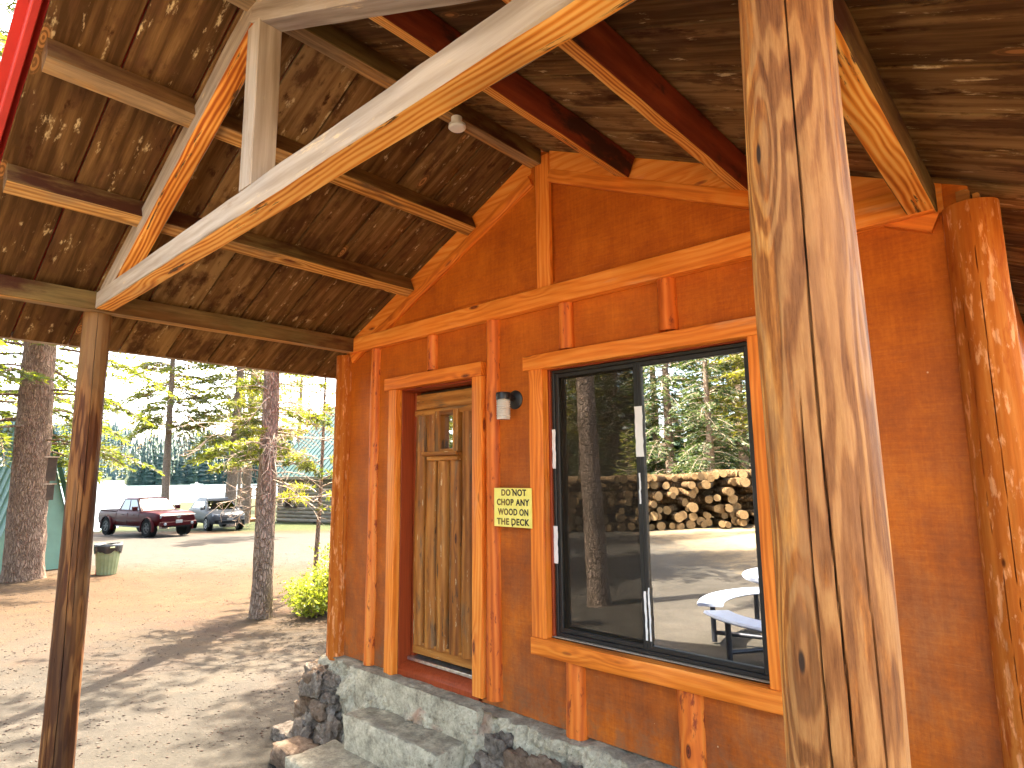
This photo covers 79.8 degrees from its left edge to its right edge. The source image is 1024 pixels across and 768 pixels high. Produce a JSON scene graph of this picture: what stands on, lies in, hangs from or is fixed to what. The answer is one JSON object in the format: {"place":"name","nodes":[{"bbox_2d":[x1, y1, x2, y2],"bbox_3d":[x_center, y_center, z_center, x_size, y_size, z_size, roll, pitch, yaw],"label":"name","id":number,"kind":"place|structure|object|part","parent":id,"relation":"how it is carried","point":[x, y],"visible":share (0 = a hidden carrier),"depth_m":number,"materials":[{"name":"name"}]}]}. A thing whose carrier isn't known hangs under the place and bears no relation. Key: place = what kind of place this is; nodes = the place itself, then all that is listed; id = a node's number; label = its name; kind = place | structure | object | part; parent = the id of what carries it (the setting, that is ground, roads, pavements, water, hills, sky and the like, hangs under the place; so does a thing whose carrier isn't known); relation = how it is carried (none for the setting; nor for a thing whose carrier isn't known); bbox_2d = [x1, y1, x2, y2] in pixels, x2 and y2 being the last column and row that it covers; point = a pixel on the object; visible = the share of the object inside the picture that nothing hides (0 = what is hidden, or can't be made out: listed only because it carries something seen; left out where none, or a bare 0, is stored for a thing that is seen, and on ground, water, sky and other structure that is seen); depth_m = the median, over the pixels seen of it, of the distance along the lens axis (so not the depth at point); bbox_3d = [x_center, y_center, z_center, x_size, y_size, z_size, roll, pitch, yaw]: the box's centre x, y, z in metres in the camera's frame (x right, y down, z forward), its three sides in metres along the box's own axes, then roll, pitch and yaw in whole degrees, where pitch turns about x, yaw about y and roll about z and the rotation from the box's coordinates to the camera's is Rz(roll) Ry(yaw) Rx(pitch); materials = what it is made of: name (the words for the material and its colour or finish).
{"place":"outdoors","nodes":[
{"label":"outdoors","id":0,"kind":"place"},
{"bbox_2d":[0,421,330,767],"bbox_3d":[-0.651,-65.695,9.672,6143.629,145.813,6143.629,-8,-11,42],"label":"ground","id":1,"kind":"structure","parent":0,"point":[218,546],"depth_m":7.52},
{"bbox_2d":[0,0,15,352],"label":"fir tree","id":2,"kind":"object","parent":1,"relation":"on","point":[2,37],"visible":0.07,"depth_m":8.18,"materials":[{"name":"green wood"}]},
{"bbox_2d":[0,424,65,573],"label":"frame hut","id":3,"kind":"object","parent":1,"relation":"on","point":[55,512],"visible":0.18,"depth_m":16.41,"materials":[{"name":"teal wood"}]},
{"bbox_2d":[0,0,111,485],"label":"fir tree","id":4,"kind":"object","parent":1,"relation":"on","point":[9,414],"visible":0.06,"depth_m":18.62,"materials":[{"name":"green plant"}]},
{"bbox_2d":[5,348,140,479],"bbox_3d":[-14.557,-3.200,21.153,3.597,18.250,3.958,2,-9,-19],"label":"fir tree","id":5,"kind":"object","parent":1,"relation":"on","point":[118,377],"visible":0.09,"depth_m":21.06,"materials":[{"name":"green plant"}]},
{"bbox_2d":[11,419,135,479],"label":"hill forest","id":6,"kind":"object","parent":1,"relation":"on","point":[115,473],"visible":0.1,"depth_m":1141.53,"materials":[{"name":"green plant"}]},
{"bbox_2d":[0,0,178,582],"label":"fir tree","id":7,"kind":"object","parent":1,"relation":"on","point":[24,550],"visible":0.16,"depth_m":14.39,"materials":[{"name":"green plant"}]},
{"bbox_2d":[43,483,56,499],"bbox_3d":[-11.160,2.568,14.597,0.380,0.390,0.340,-4,-9,25],"label":"tree box","id":8,"kind":"object","parent":7,"relation":"attached to","point":[50,492],"visible":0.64,"depth_m":14.57,"materials":[{"name":"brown wood"}]},
{"bbox_2d":[44,456,59,480],"bbox_3d":[-11.157,2.029,14.682,0.380,0.580,0.340,-4,-9,25],"label":"tree box","id":9,"kind":"object","parent":7,"relation":"attached to","point":[51,470],"visible":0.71,"depth_m":14.64,"materials":[{"name":"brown wood"}]},
{"bbox_2d":[94,542,122,574],"bbox_3d":[-9.908,4.281,15.005,0.608,0.732,0.610,-2,-8,8],"label":"trash bin","id":10,"kind":"object","parent":1,"relation":"on","point":[107,556],"visible":1,"depth_m":14.81,"materials":[{"name":"green plastic"}]},
{"bbox_2d":[98,497,195,537],"bbox_3d":[-18.289,6.615,30.695,5.520,1.853,2.340,-5,-10,30],"label":"pickup truck","id":11,"kind":"object","parent":1,"relation":"on","point":[146,517],"visible":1,"depth_m":29.93,"materials":[{"name":"red paint"}]},
{"bbox_3d":[-19.071,5.969,30.320,0.718,0.471,0.126,-5,-10,30],"label":"side window","id":12,"kind":"part","parent":11,"relation":"part of","materials":[{"name":"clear glass"}]},
{"bbox_3d":[-18.416,5.905,29.934,0.947,0.471,0.133,-5,-10,30],"label":"side window","id":13,"kind":"part","parent":11,"relation":"part of","materials":[{"name":"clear glass"}]},
{"bbox_2d":[0,553,325,767],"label":"pine litter","id":14,"kind":"object","parent":1,"relation":"on","point":[146,679],"visible":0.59,"depth_m":6.16,"materials":[{"name":"brown plant"}]},
{"bbox_2d":[0,559,326,766],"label":"pebbles","id":15,"kind":"object","parent":1,"relation":"on","point":[153,674],"visible":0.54,"depth_m":6.41,"materials":[{"name":"stone"}]},
{"bbox_2d":[115,358,224,528],"bbox_3d":[-20.957,-2.127,38.122,6.042,22.250,5.953,2,-9,-17],"label":"fir tree","id":16,"kind":"object","parent":1,"relation":"on","point":[172,384],"visible":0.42,"depth_m":37.11,"materials":[{"name":"green plant"}]},
{"bbox_2d":[127,429,301,485],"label":"forest","id":17,"kind":"object","parent":1,"relation":"on","point":[150,453],"visible":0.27,"depth_m":340.55,"materials":[{"name":"green plant"}]},
{"bbox_2d":[189,497,244,530],"bbox_3d":[-17.120,7.489,35.495,2.260,1.791,4.812,7,-11,-42],"label":"suv","id":18,"kind":"object","parent":1,"relation":"on","point":[201,508],"visible":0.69,"depth_m":34.53,"materials":[{"name":"grey metal"}]},
{"bbox_2d":[172,364,292,526],"bbox_3d":[-17.783,-2.826,40.028,7.694,24.250,7.309,-8,-11,42],"label":"fir tree","id":19,"kind":"object","parent":1,"relation":"on","point":[232,479],"visible":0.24,"depth_m":38.40,"materials":[{"name":"green plant"}]},
{"bbox_2d":[223,370,260,506],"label":"fir tree","id":20,"kind":"object","parent":1,"relation":"on","point":[239,481],"visible":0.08,"depth_m":50.57,"materials":[{"name":"plant"}]},
{"bbox_2d":[239,487,256,521],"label":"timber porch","id":21,"kind":"object","parent":1,"relation":"on","point":[252,519],"visible":0.15,"depth_m":43.80,"materials":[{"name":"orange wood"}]},
{"bbox_2d":[170,362,334,618],"bbox_3d":[-3.894,-3.611,10.847,3.418,15.250,3.121,-2,-8,8],"label":"pine tree","id":22,"kind":"object","parent":1,"relation":"on","point":[271,430],"visible":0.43,"depth_m":9.86,"materials":[{"name":"green plant"}]},
{"bbox_2d":[212,366,294,523],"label":"fir tree","id":23,"kind":"object","parent":1,"relation":"on","point":[246,480],"visible":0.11,"depth_m":42.38,"materials":[{"name":"green plant"}]},
{"bbox_2d":[222,369,321,451],"bbox_3d":[-11.989,1.025,30.806,4.646,13.317,3.958,-5,-9,26],"label":"fir tree","id":24,"kind":"object","parent":1,"relation":"on","point":[242,404],"visible":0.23,"depth_m":30.56,"materials":[{"name":"green plant"}]},
{"bbox_2d":[270,720,293,741],"bbox_3d":[-1.752,2.732,4.777,0.283,0.142,0.198,-8,-11,42],"label":"boulder","id":25,"kind":"object","parent":1,"relation":"on","point":[280,732],"visible":0.5,"depth_m":4.72,"materials":[{"name":"grey stone"}]},
{"bbox_2d":[269,735,318,767],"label":"boulder","id":26,"kind":"object","parent":1,"relation":"on","point":[283,749],"visible":0.61,"depth_m":4.29,"materials":[{"name":"brown stone"}]},
{"bbox_2d":[277,377,322,453],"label":"fir tree","id":27,"kind":"object","parent":1,"relation":"on","point":[302,395],"visible":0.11,"depth_m":66.59,"materials":[{"name":"green plant"}]},
{"bbox_2d":[274,543,329,617],"bbox_3d":[-3.045,3.196,9.961,1.603,1.304,1.562,5,-10,-32],"label":"bush","id":28,"kind":"object","parent":1,"relation":"on","point":[312,597],"visible":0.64,"depth_m":9.55,"materials":[{"name":"green plant"}]},
{"bbox_2d":[276,374,334,582],"bbox_3d":[-3.833,0.512,12.654,2.053,7.750,1.834,3,-9,-23],"label":"young pine","id":29,"kind":"object","parent":1,"relation":"on","point":[324,386],"visible":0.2,"depth_m":12.41,"materials":[{"name":"green plant"}]},
{"bbox_2d":[276,408,334,522],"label":"lodge","id":30,"kind":"structure","parent":1,"relation":"on","point":[286,512],"depth_m":42.96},
{"bbox_2d":[284,490,296,507],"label":"window","id":31,"kind":"structure","parent":30,"relation":"in","point":[291,503],"depth_m":43.00,"materials":[{"name":"brown glass"}]},
{"bbox_2d":[285,666,485,767],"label":"concrete steps","id":32,"kind":"structure","parent":1,"relation":"on","point":[375,737],"depth_m":3.90,"materials":[{"name":"grey concrete"}]},
{"bbox_2d":[0,0,1023,767],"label":"cabin","id":33,"kind":"object","parent":1,"relation":"on","point":[724,298],"visible":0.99,"depth_m":2.92,"materials":[{"name":"brown wood"}]},
{"bbox_2d":[413,386,471,669],"bbox_3d":[-0.443,0.975,4.316,0.767,1.913,0.168,-8,-11,42],"label":"door","id":34,"kind":"structure","parent":33,"relation":"in","point":[442,540],"depth_m":4.32,"materials":[{"name":"brown wood"}]},
{"bbox_2d":[448,115,465,132],"bbox_3d":[-0.299,-1.422,3.333,0.096,0.079,0.096,-8,-11,42],"label":"ceiling lamp","id":35,"kind":"object","parent":33,"relation":"attached to","point":[457,124],"visible":1,"depth_m":3.32,"materials":[{"name":"white ceramic"}]},
{"bbox_2d":[496,390,522,419],"bbox_3d":[-0.031,0.126,3.789,0.120,0.189,0.159,-8,-11,42],"label":"wall lamp","id":36,"kind":"object","parent":33,"relation":"attached to","point":[506,402],"visible":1,"depth_m":3.74,"materials":[{"name":"black paint"}]},
{"bbox_2d":[494,488,531,527],"bbox_3d":[0.003,0.743,3.681,0.303,0.231,0.008,-8,-11,42],"label":"warning sign","id":37,"kind":"object","parent":33,"relation":"attached to","point":[512,507],"visible":1,"depth_m":3.67,"materials":[{"name":"yellow paint"}]},
{"bbox_2d":[551,342,769,680],"bbox_3d":[0.713,0.615,3.212,1.216,1.520,0.075,-8,-11,42],"label":"window","id":38,"kind":"structure","parent":33,"relation":"in","point":[657,549],"depth_m":3.13,"materials":[{"name":"glass"}]},
{"bbox_2d":[0,0,335,451],"label":"sky","id":39,"kind":"structure","parent":0,"point":[121,391],"materials":[{"name":"white"}]},
{"bbox_2d":[60,481,277,530],"bbox_3d":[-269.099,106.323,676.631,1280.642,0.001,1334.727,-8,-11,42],"label":"lake water","id":40,"kind":"structure","parent":0,"point":[113,494],"depth_m":161.16,"materials":[{"name":"grey liquid"}]}
]}

